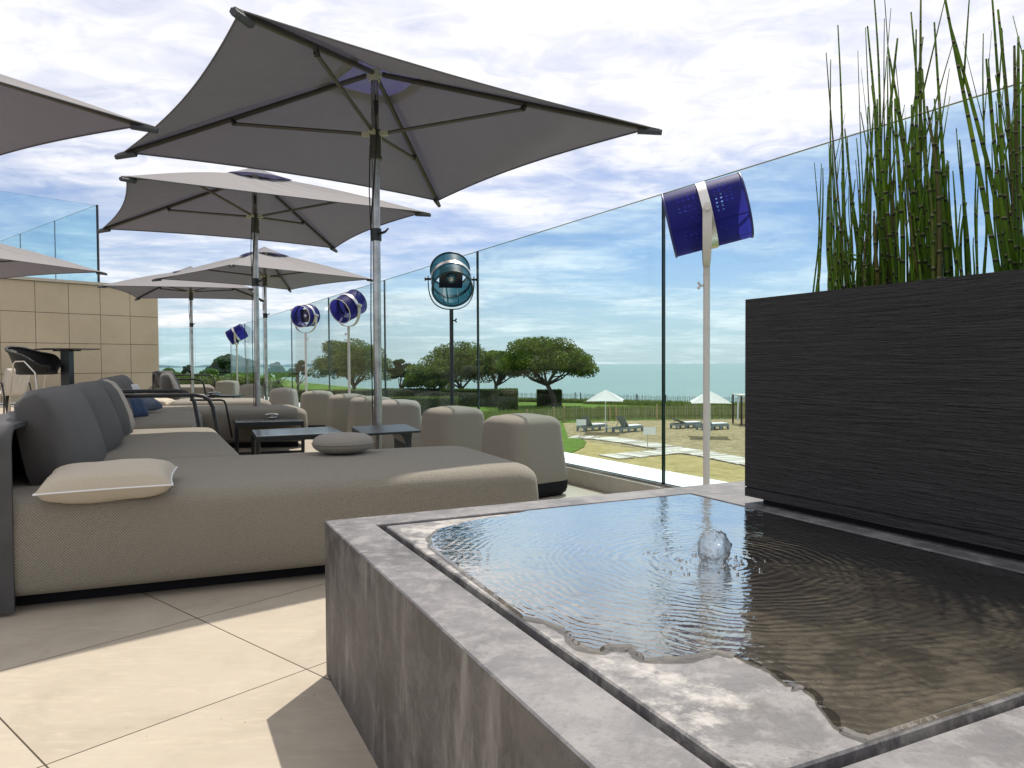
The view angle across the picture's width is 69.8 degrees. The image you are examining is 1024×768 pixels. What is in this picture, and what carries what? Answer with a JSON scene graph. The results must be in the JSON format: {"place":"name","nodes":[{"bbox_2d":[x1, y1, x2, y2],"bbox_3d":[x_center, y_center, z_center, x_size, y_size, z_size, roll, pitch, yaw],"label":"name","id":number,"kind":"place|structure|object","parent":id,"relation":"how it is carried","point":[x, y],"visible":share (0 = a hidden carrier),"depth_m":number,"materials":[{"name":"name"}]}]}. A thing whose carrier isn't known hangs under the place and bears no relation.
{"place":"outdoors","nodes":[
{"label":"outdoors","id":0,"kind":"place"},
{"bbox_2d":[159,364,425,367],"bbox_3d":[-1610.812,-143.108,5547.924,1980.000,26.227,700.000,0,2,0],"label":"hills","id":1,"kind":"structure","parent":0,"point":[261,365],"depth_m":5198.19,"materials":[{"name":"green plant"}]},
{"bbox_2d":[0,407,611,767],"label":"terrace floor","id":2,"kind":"structure","parent":0,"point":[231,675],"depth_m":2.10,"materials":[{"name":"beige tile"}]},
{"bbox_2d":[0,368,31,412],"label":"armchair","id":3,"kind":"object","parent":2,"relation":"on","point":[20,384],"visible":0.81,"depth_m":12.92,"materials":[{"name":"beige fabric"}]},
{"bbox_2d":[4,345,61,411],"bbox_3d":[-6.843,0.051,10.512,0.722,1.215,0.642,0,2,10],"label":"bar chair","id":4,"kind":"object","parent":2,"relation":"on","point":[27,361],"visible":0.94,"depth_m":10.33,"materials":[{"name":"black wicker"}]},
{"bbox_2d":[0,243,106,278],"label":"parasol","id":5,"kind":"object","parent":2,"relation":"on","point":[16,262],"visible":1,"depth_m":12.84,"materials":[{"name":"beige fabric"}]},
{"bbox_2d":[34,348,99,384],"bbox_3d":[-6.479,0.070,10.705,0.707,1.165,0.707,-2,2,-43],"label":"bar table","id":6,"kind":"object","parent":2,"relation":"on","point":[67,363],"visible":0.59,"depth_m":10.64,"materials":[{"name":"black metal"}]},
{"bbox_2d":[0,74,158,155],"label":"parasol","id":7,"kind":"object","parent":2,"relation":"on","point":[31,115],"visible":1,"depth_m":5.12,"materials":[{"name":"beige fabric"}]},
{"bbox_2d":[0,277,158,403],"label":"panelled wall","id":8,"kind":"structure","parent":2,"relation":"on","point":[118,328],"depth_m":18.51,"materials":[{"name":"brown tile"}]},
{"bbox_2d":[2,191,99,281],"bbox_3d":[-14.442,-3.532,16.977,7.356,1.995,15.256,0,2,4],"label":"roof balustrade","id":9,"kind":"object","parent":8,"relation":"on","point":[97,236],"visible":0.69,"depth_m":18.87,"materials":[{"name":"clear glass"}]},
{"bbox_2d":[97,266,261,392],"bbox_3d":[-7.212,-1.074,16.527,3.003,3.155,3.003,-1,2,-14],"label":"parasol","id":10,"kind":"object","parent":2,"relation":"on","point":[142,287],"visible":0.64,"depth_m":16.51,"materials":[{"name":"beige fabric"}]},
{"bbox_2d":[148,370,215,397],"bbox_3d":[-8.156,0.058,18.207,1.533,0.812,2.496,-1,2,-24],"label":"lounge sofa","id":11,"kind":"object","parent":2,"relation":"on","point":[198,388],"visible":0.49,"depth_m":17.36,"materials":[{"name":"grey fabric"}]},
{"bbox_2d":[155,371,173,386],"bbox_3d":[-8.002,-0.103,17.002,0.289,0.414,0.500,0,2,18],"label":"cushion","id":12,"kind":"object","parent":11,"relation":"on","point":[158,373],"visible":0.35,"depth_m":16.80,"materials":[{"name":"grey fabric"}]},
{"bbox_2d":[99,374,307,447],"bbox_3d":[-3.211,0.307,7.740,2.087,0.812,3.506,-1,2,-25],"label":"lounge sofa","id":13,"kind":"object","parent":2,"relation":"on","point":[195,415],"visible":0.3,"depth_m":8.02,"materials":[{"name":"grey fabric"}]},
{"bbox_2d":[131,384,141,393],"bbox_3d":[-4.129,0.063,8.004,0.098,0.121,0.200,0,2,7],"label":"cushion","id":14,"kind":"object","parent":13,"relation":"on","point":[135,386],"visible":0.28,"depth_m":8.01,"materials":[{"name":"white fabric"}]},
{"bbox_2d":[129,398,148,417],"bbox_3d":[-3.491,0.227,6.758,0.172,0.200,0.300,0,2,7],"label":"cushion","id":15,"kind":"object","parent":13,"relation":"on","point":[139,408],"visible":0.5,"depth_m":6.75,"materials":[{"name":"blue fabric"}]},
{"bbox_2d":[141,398,162,410],"bbox_3d":[-3.665,0.193,7.357,0.184,0.159,0.300,0,2,7],"label":"cushion","id":16,"kind":"object","parent":13,"relation":"on","point":[152,404],"visible":0.47,"depth_m":7.33,"materials":[{"name":"blue fabric"}]},
{"bbox_2d":[155,398,174,405],"bbox_3d":[-4.439,0.235,9.159,0.360,0.115,0.298,0,2,-6],"label":"cushion","id":17,"kind":"object","parent":13,"relation":"on","point":[165,401],"visible":0.38,"depth_m":9.12,"materials":[{"name":"beige fabric"}]},
{"bbox_2d":[152,372,270,405],"bbox_3d":[-4.689,0.220,11.339,1.547,0.812,3.415,-1,2,-24],"label":"lounge sofa","id":18,"kind":"object","parent":2,"relation":"on","point":[168,380],"visible":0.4,"depth_m":10.15,"materials":[{"name":"grey fabric"}]},
{"bbox_2d":[206,395,243,397],"bbox_3d":[-4.877,0.395,11.994,0.850,0.425,0.450,0,2,0],"label":"side table","id":19,"kind":"object","parent":2,"relation":"on","point":[235,396],"visible":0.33,"depth_m":11.84,"materials":[{"name":"black"}]},
{"bbox_2d":[208,392,220,394],"bbox_3d":[-4.853,0.154,11.963,0.192,0.054,0.192,0,2,0],"label":"ashtray","id":20,"kind":"object","parent":19,"relation":"on","point":[214,393],"visible":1,"depth_m":11.89,"materials":[{"name":"metal"}]},
{"bbox_2d":[214,380,239,397],"bbox_3d":[-6.772,0.194,17.479,0.531,0.563,0.531,0,2,0],"label":"pouf","id":21,"kind":"object","parent":2,"relation":"on","point":[227,387],"visible":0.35,"depth_m":17.25,"materials":[{"name":"beige fabric"}]},
{"bbox_2d":[225,324,247,380],"bbox_3d":[-7.080,-0.557,18.891,0.568,1.993,0.511,0,2,0],"label":"spot lamp","id":22,"kind":"object","parent":2,"relation":"on","point":[235,335],"visible":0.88,"depth_m":18.73,"materials":[{"name":"blue metal"}]},
{"bbox_2d":[239,384,263,398],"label":"pouf","id":23,"kind":"object","parent":2,"relation":"on","point":[246,390],"visible":0.23,"depth_m":13.85,"materials":[{"name":"beige fabric"}]},
{"bbox_2d":[152,247,372,399],"bbox_3d":[-4.737,-1.041,14.108,3.003,3.190,3.003,1,2,41],"label":"parasol","id":24,"kind":"object","parent":2,"relation":"on","point":[277,270],"visible":0.9,"depth_m":14.11,"materials":[{"name":"beige fabric"}]},
{"bbox_2d":[96,168,430,405],"bbox_3d":[-2.935,-0.897,8.424,3.003,3.182,3.003,-1,2,-33],"label":"parasol","id":25,"kind":"object","parent":2,"relation":"on","point":[255,205],"visible":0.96,"depth_m":8.61,"materials":[{"name":"beige fabric"}]},
{"bbox_2d":[233,417,304,454],"bbox_3d":[-2.618,0.541,7.858,0.682,0.327,0.837,-1,2,-22],"label":"coffee table","id":26,"kind":"object","parent":2,"relation":"on","point":[245,422],"visible":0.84,"depth_m":7.55,"materials":[{"name":"grey metal"}]},
{"bbox_2d":[265,413,278,418],"bbox_3d":[-2.602,0.346,7.956,0.148,0.054,0.148,0,2,0],"label":"ashtray","id":27,"kind":"object","parent":26,"relation":"on","point":[271,415],"visible":1,"depth_m":7.90,"materials":[{"name":"metal"}]},
{"bbox_2d":[0,379,538,613],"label":"lounge sofa","id":28,"kind":"object","parent":2,"relation":"on","point":[221,510],"visible":0.93,"depth_m":2.99,"materials":[{"name":"grey fabric"}]},
{"bbox_2d":[32,458,177,503],"bbox_3d":[-1.555,0.372,2.843,0.459,0.143,0.304,-1,2,-21],"label":"pillow","id":29,"kind":"object","parent":28,"relation":"on","point":[96,482],"visible":1,"depth_m":2.74,"materials":[{"name":"beige fabric"}]},
{"bbox_2d":[311,432,373,453],"bbox_3d":[-0.892,0.313,3.874,0.324,0.101,0.324,0,2,0],"label":"round cushion","id":30,"kind":"object","parent":28,"relation":"on","point":[342,443],"visible":1,"depth_m":3.76,"materials":[{"name":"grey fabric"}]},
{"bbox_2d":[269,387,298,406],"bbox_3d":[-3.558,0.336,11.440,0.449,0.563,0.449,0,2,0],"label":"pouf","id":31,"kind":"object","parent":2,"relation":"on","point":[283,396],"visible":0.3,"depth_m":11.25,"materials":[{"name":"beige fabric"}]},
{"bbox_2d":[251,426,341,454],"bbox_3d":[-1.951,0.579,6.645,0.750,0.307,0.786,-1,2,-23],"label":"coffee table","id":32,"kind":"object","parent":2,"relation":"on","point":[258,436],"visible":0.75,"depth_m":6.42,"materials":[{"name":"grey metal"}]},
{"bbox_2d":[290,304,319,391],"bbox_3d":[-3.396,-0.361,12.094,0.486,1.919,0.352,0,2,18],"label":"spot lamp","id":33,"kind":"object","parent":2,"relation":"on","point":[300,316],"visible":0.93,"depth_m":12.07,"materials":[{"name":"blue metal"}]},
{"bbox_2d":[300,390,332,426],"bbox_3d":[-2.655,0.368,10.021,0.470,0.563,0.470,0,2,-6],"label":"pouf","id":34,"kind":"object","parent":2,"relation":"on","point":[313,404],"visible":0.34,"depth_m":9.81,"materials":[{"name":"beige fabric"}]},
{"bbox_2d":[325,393,364,431],"bbox_3d":[-1.962,0.397,8.793,0.500,0.563,0.500,-1,2,-24],"label":"pouf","id":35,"kind":"object","parent":2,"relation":"on","point":[337,411],"visible":0.31,"depth_m":8.55,"materials":[{"name":"beige fabric"}]},
{"bbox_2d":[329,289,366,392],"bbox_3d":[-2.265,-0.338,10.194,0.494,1.962,0.515,0,2,0],"label":"spot lamp","id":36,"kind":"object","parent":2,"relation":"on","point":[347,307],"visible":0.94,"depth_m":10.17,"materials":[{"name":"blue metal"}]},
{"bbox_2d":[347,396,390,431],"bbox_3d":[-1.547,0.413,8.094,0.500,0.563,0.500,-1,2,-24],"label":"pouf","id":37,"kind":"object","parent":2,"relation":"on","point":[360,411],"visible":0.23,"depth_m":7.85,"materials":[{"name":"beige fabric"}]},
{"bbox_2d":[351,424,420,447],"bbox_3d":[-0.858,0.537,5.005,0.400,0.468,0.657,-1,2,-19],"label":"side table","id":38,"kind":"object","parent":2,"relation":"on","point":[402,434],"visible":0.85,"depth_m":4.92,"materials":[{"name":"black metal"}]},
{"bbox_2d":[114,6,661,448],"bbox_3d":[-1.016,-0.840,5.509,3.003,3.200,3.003,-1,2,-38],"label":"parasol","id":39,"kind":"object","parent":2,"relation":"on","point":[265,94],"visible":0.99,"depth_m":5.64,"materials":[{"name":"beige fabric"}]},
{"bbox_2d":[370,399,421,448],"bbox_3d":[-1.133,0.434,7.213,0.530,0.563,0.530,-1,2,-8],"label":"pouf","id":40,"kind":"object","parent":2,"relation":"on","point":[401,411],"visible":0.38,"depth_m":6.99,"materials":[{"name":"beige fabric"}]},
{"bbox_2d":[424,252,475,405],"bbox_3d":[-0.579,-0.278,7.045,0.506,1.988,0.541,0,2,0],"label":"spot lamp","id":41,"kind":"object","parent":2,"relation":"on","point":[450,270],"visible":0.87,"depth_m":7.03,"materials":[{"name":"teal metal"}]},
{"bbox_2d":[419,406,484,450],"bbox_3d":[-0.491,0.462,6.105,0.490,0.558,0.490,-1,2,-35],"label":"pouf","id":42,"kind":"object","parent":2,"relation":"on","point":[462,426],"visible":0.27,"depth_m":5.92,"materials":[{"name":"beige fabric"}]},
{"bbox_2d":[480,413,567,497],"bbox_3d":[0.070,0.485,5.106,0.500,0.558,0.500,-2,2,-38],"label":"pouf","id":43,"kind":"object","parent":2,"relation":"on","point":[533,442],"visible":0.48,"depth_m":4.93,"materials":[{"name":"beige fabric"}]},
{"bbox_2d":[566,466,664,492],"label":"kerb","id":44,"kind":"structure","parent":2,"relation":"on","point":[600,482],"depth_m":5.17,"materials":[{"name":"stone"}]},
{"bbox_2d":[325,481,1023,767],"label":"stone fountain","id":45,"kind":"object","parent":2,"relation":"on","point":[725,625],"visible":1,"depth_m":1.29,"materials":[{"name":"grey stone"}]},
{"bbox_2d":[745,269,1023,560],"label":"black planter","id":46,"kind":"object","parent":45,"relation":"on","point":[896,407],"visible":1,"depth_m":1.89,"materials":[{"name":"black stained wood"},{"name":"dark soil"}]},
{"bbox_2d":[812,162,823,291],"bbox_3d":[0.962,-0.466,2.315,0.035,0.501,0.198,0,2,25],"label":"horsetail clump","id":47,"kind":"object","parent":46,"relation":"on","point":[819,251],"visible":0.8,"depth_m":2.31,"materials":[{"name":"green plant"}]},
{"bbox_2d":[826,25,887,290],"bbox_3d":[1.027,-0.644,2.191,0.164,0.865,0.390,0,2,24],"label":"horsetail clump","id":48,"kind":"object","parent":46,"relation":"on","point":[839,259],"visible":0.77,"depth_m":2.13,"materials":[{"name":"green plant"}]},
{"bbox_2d":[850,253,879,286],"bbox_3d":[1.002,-0.294,2.100,0.088,0.166,0.063,-1,2,-21],"label":"leafy weed","id":49,"kind":"object","parent":46,"relation":"on","point":[859,270],"visible":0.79,"depth_m":2.10,"materials":[{"name":"green plant"}]},
{"bbox_2d":[844,0,951,285],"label":"horsetail clump","id":50,"kind":"object","parent":46,"relation":"on","point":[889,267],"visible":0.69,"depth_m":2.05,"materials":[{"name":"green plant"}]},
{"bbox_2d":[887,12,987,279],"bbox_3d":[1.154,-0.623,1.966,0.273,0.835,0.232,-2,2,-42],"label":"horsetail clump","id":51,"kind":"object","parent":46,"relation":"on","point":[936,249],"visible":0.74,"depth_m":1.97,"materials":[{"name":"green plant"}]},
{"bbox_2d":[944,0,1023,271],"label":"horsetail clump","id":52,"kind":"object","parent":46,"relation":"on","point":[1008,218],"visible":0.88,"depth_m":1.79,"materials":[{"name":"green plant"}]},
{"bbox_2d":[661,172,753,484],"bbox_3d":[1.078,-0.183,4.067,0.518,1.938,0.480,0,2,0],"label":"spot lamp","id":53,"kind":"object","parent":2,"relation":"on","point":[698,218],"visible":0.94,"depth_m":3.92,"materials":[{"name":"blue translucent metal"},{"name":"cream painted metal"}]},
{"bbox_2d":[159,364,744,401],"bbox_3d":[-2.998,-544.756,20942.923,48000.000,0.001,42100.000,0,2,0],"label":"sea","id":54,"kind":"structure","parent":0,"point":[681,380],"depth_m":302.69,"materials":[{"name":"liquid"}]},
{"bbox_2d":[238,375,744,436],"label":"ground","id":55,"kind":"structure","parent":0,"point":[522,406],"depth_m":74.66,"materials":[{"name":"green plant"}]},
{"bbox_2d":[163,367,181,377],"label":"shrub","id":56,"kind":"object","parent":55,"relation":"on","point":[171,369],"visible":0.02,"depth_m":40.08,"materials":[{"name":"green plant"}]},
{"bbox_2d":[181,365,190,373],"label":"conifer","id":57,"kind":"object","parent":55,"relation":"on","point":[186,369],"visible":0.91,"depth_m":69.78,"materials":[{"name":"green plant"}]},
{"bbox_2d":[199,368,218,378],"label":"shrub","id":58,"kind":"object","parent":55,"relation":"on","point":[211,371],"visible":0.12,"depth_m":43.98,"materials":[{"name":"green plant"}]},
{"bbox_2d":[176,372,271,396],"bbox_3d":[-9.682,1.710,23.851,3.760,4.303,1.244,-1,2,-20],"label":"hedge","id":59,"kind":"object","parent":55,"relation":"on","point":[241,380],"visible":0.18,"depth_m":23.74,"materials":[{"name":"green plant"}]},
{"bbox_2d":[205,354,254,377],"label":"round tree","id":60,"kind":"object","parent":55,"relation":"on","point":[221,364],"visible":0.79,"depth_m":61.13,"materials":[{"name":"green plant"}]},
{"bbox_2d":[270,380,283,389],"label":"shrub","id":61,"kind":"object","parent":55,"relation":"on","point":[274,384],"visible":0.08,"depth_m":41.75,"materials":[{"name":"green plant"}]},
{"bbox_2d":[268,362,291,383],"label":"pine tree","id":62,"kind":"object","parent":55,"relation":"on","point":[277,370],"visible":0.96,"depth_m":99.35,"materials":[{"name":"green plant"}]},
{"bbox_2d":[288,360,310,389],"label":"pine tree","id":63,"kind":"object","parent":55,"relation":"on","point":[298,368],"visible":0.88,"depth_m":104.49,"materials":[{"name":"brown plant"}]},
{"bbox_2d":[296,389,373,397],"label":"hedge","id":64,"kind":"object","parent":55,"relation":"on","point":[366,392],"visible":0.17,"depth_m":87.36,"materials":[{"name":"green plant"}]},
{"bbox_2d":[307,338,394,389],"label":"pine tree","id":65,"kind":"object","parent":55,"relation":"on","point":[360,359],"visible":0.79,"depth_m":93.55,"materials":[{"name":"green plant"}]},
{"bbox_2d":[298,395,461,415],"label":"hedge","id":66,"kind":"object","parent":55,"relation":"on","point":[426,402],"visible":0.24,"depth_m":61.13,"materials":[{"name":"green plant"}]},
{"bbox_2d":[386,359,412,387],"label":"pine tree","id":67,"kind":"object","parent":55,"relation":"on","point":[398,370],"visible":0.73,"depth_m":91.43,"materials":[{"name":"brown plant"}]},
{"bbox_2d":[382,387,440,396],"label":"hedge","id":68,"kind":"object","parent":55,"relation":"on","point":[404,392],"visible":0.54,"depth_m":79.00,"materials":[{"name":"green plant"}]},
{"bbox_2d":[403,358,455,389],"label":"pine tree","id":69,"kind":"object","parent":55,"relation":"on","point":[432,375],"visible":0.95,"depth_m":78.41,"materials":[{"name":"green plant"}]},
{"bbox_2d":[418,341,503,387],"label":"pine tree","id":70,"kind":"object","parent":55,"relation":"on","point":[464,358],"visible":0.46,"depth_m":81.88,"materials":[{"name":"green plant"}]},
{"bbox_2d":[440,388,497,406],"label":"hedge","id":71,"kind":"object","parent":55,"relation":"on","point":[488,397],"visible":0.77,"depth_m":74.29,"materials":[{"name":"green plant"}]},
{"bbox_2d":[472,350,518,388],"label":"pine tree","id":72,"kind":"object","parent":55,"relation":"on","point":[486,366],"visible":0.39,"depth_m":78.22,"materials":[{"name":"green plant"}]},
{"bbox_2d":[498,388,518,410],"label":"hedge","id":73,"kind":"object","parent":55,"relation":"on","point":[508,398],"visible":0.94,"depth_m":65.22,"materials":[{"name":"green plant"}]},
{"bbox_2d":[490,336,599,406],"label":"pine tree","id":74,"kind":"object","parent":55,"relation":"on","point":[535,356],"visible":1,"depth_m":71.01,"materials":[{"name":"green plant"}]},
{"bbox_2d":[536,388,562,405],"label":"hedge","id":75,"kind":"object","parent":55,"relation":"on","point":[543,397],"visible":0.84,"depth_m":74.23,"materials":[{"name":"green plant"}]},
{"bbox_2d":[482,397,744,420],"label":"dune grass","id":76,"kind":"structure","parent":55,"relation":"on","point":[559,411],"depth_m":61.51,"materials":[{"name":"green plant"}]},
{"bbox_2d":[518,392,742,401],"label":"pale fence","id":77,"kind":"object","parent":55,"relation":"on","point":[623,396],"visible":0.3,"depth_m":77.02,"materials":[{"name":"brown"}]},
{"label":"retaining wall","id":78,"kind":"object","parent":55,"relation":"on","visible":0},
{"bbox_2d":[264,396,727,487],"bbox_3d":[-1.214,0.833,9.087,0.480,0.570,28.000,-1,2,-29],"label":"ledge","id":79,"kind":"object","parent":78,"relation":"on","point":[675,478],"depth_m":5.33,"materials":[{"name":"white concrete"}]},
{"bbox_2d":[230,82,1021,487],"bbox_3d":[-1.510,-0.380,9.123,0.044,1.854,26.400,-1,2,-29],"label":"glass balustrade","id":80,"kind":"object","parent":79,"relation":"on","point":[662,482],"visible":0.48,"depth_m":4.89,"materials":[{"name":"clear glass"}]},
{"bbox_2d":[0,0,1023,365],"label":"sky","id":81,"kind":"structure","parent":0,"point":[729,86],"materials":[{"name":"blue"}]},
{"bbox_2d":[562,436,585,452],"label":"lawn","id":82,"kind":"structure","parent":0,"point":[571,445],"depth_m":38.01,"materials":[{"name":"green plant"}]},
{"bbox_2d":[563,418,744,466],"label":"sand","id":83,"kind":"structure","parent":0,"point":[729,441],"depth_m":43.05,"materials":[{"name":"beige sand"}]},
{"bbox_2d":[576,419,585,436],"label":"sign board","id":84,"kind":"object","parent":83,"relation":"on","point":[580,422],"visible":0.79,"depth_m":42.02,"materials":[{"name":"white paint"}]},
{"bbox_2d":[576,415,607,431],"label":"sun lounger","id":85,"kind":"object","parent":83,"relation":"on","point":[589,424],"visible":0.92,"depth_m":46.18,"materials":[{"name":"grey"}]},
{"bbox_2d":[587,390,623,431],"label":"beach parasol","id":86,"kind":"object","parent":83,"relation":"on","point":[605,395],"visible":1,"depth_m":44.67,"materials":[{"name":"white fabric"}]},
{"bbox_2d":[612,416,643,432],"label":"sun lounger","id":87,"kind":"object","parent":83,"relation":"on","point":[623,423],"visible":0.98,"depth_m":45.18,"materials":[{"name":"grey plastic"}]},
{"bbox_2d":[526,404,743,421],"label":"pale fence","id":88,"kind":"object","parent":83,"relation":"on","point":[608,409],"visible":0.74,"depth_m":54.82,"materials":[{"name":"beige"}]},
{"bbox_2d":[643,427,655,449],"bbox_3d":[6.693,2.715,35.731,0.596,1.217,0.064,0,2,0],"label":"sign board","id":89,"kind":"object","parent":83,"relation":"on","point":[647,431],"visible":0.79,"depth_m":35.69,"materials":[{"name":"white paint"}]},
{"bbox_2d":[670,418,701,428],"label":"sun lounger","id":90,"kind":"object","parent":83,"relation":"on","point":[686,424],"visible":0.94,"depth_m":47.64,"materials":[{"name":"grey"}]},
{"bbox_2d":[689,391,731,435],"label":"beach parasol","id":91,"kind":"object","parent":83,"relation":"on","point":[715,398],"visible":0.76,"depth_m":41.73,"materials":[{"name":"white fabric"}]},
{"bbox_2d":[696,413,728,429],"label":"sun lounger","id":92,"kind":"object","parent":83,"relation":"on","point":[714,425],"visible":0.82,"depth_m":46.63,"materials":[{"name":"grey"}]},
{"bbox_2d":[731,394,744,424],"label":"beach cabin","id":93,"kind":"object","parent":83,"relation":"on","point":[741,407],"visible":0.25,"depth_m":50.08,"materials":[{"name":"white wood"}]},
{"bbox_2d":[569,435,744,465],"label":"path","id":94,"kind":"structure","parent":0,"point":[672,449],"depth_m":34.27,"materials":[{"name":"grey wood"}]},
{"bbox_2d":[573,441,744,481],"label":"sandy ground","id":95,"kind":"structure","parent":0,"point":[693,466],"depth_m":31.05,"materials":[{"name":"beige sand"}]}
]}

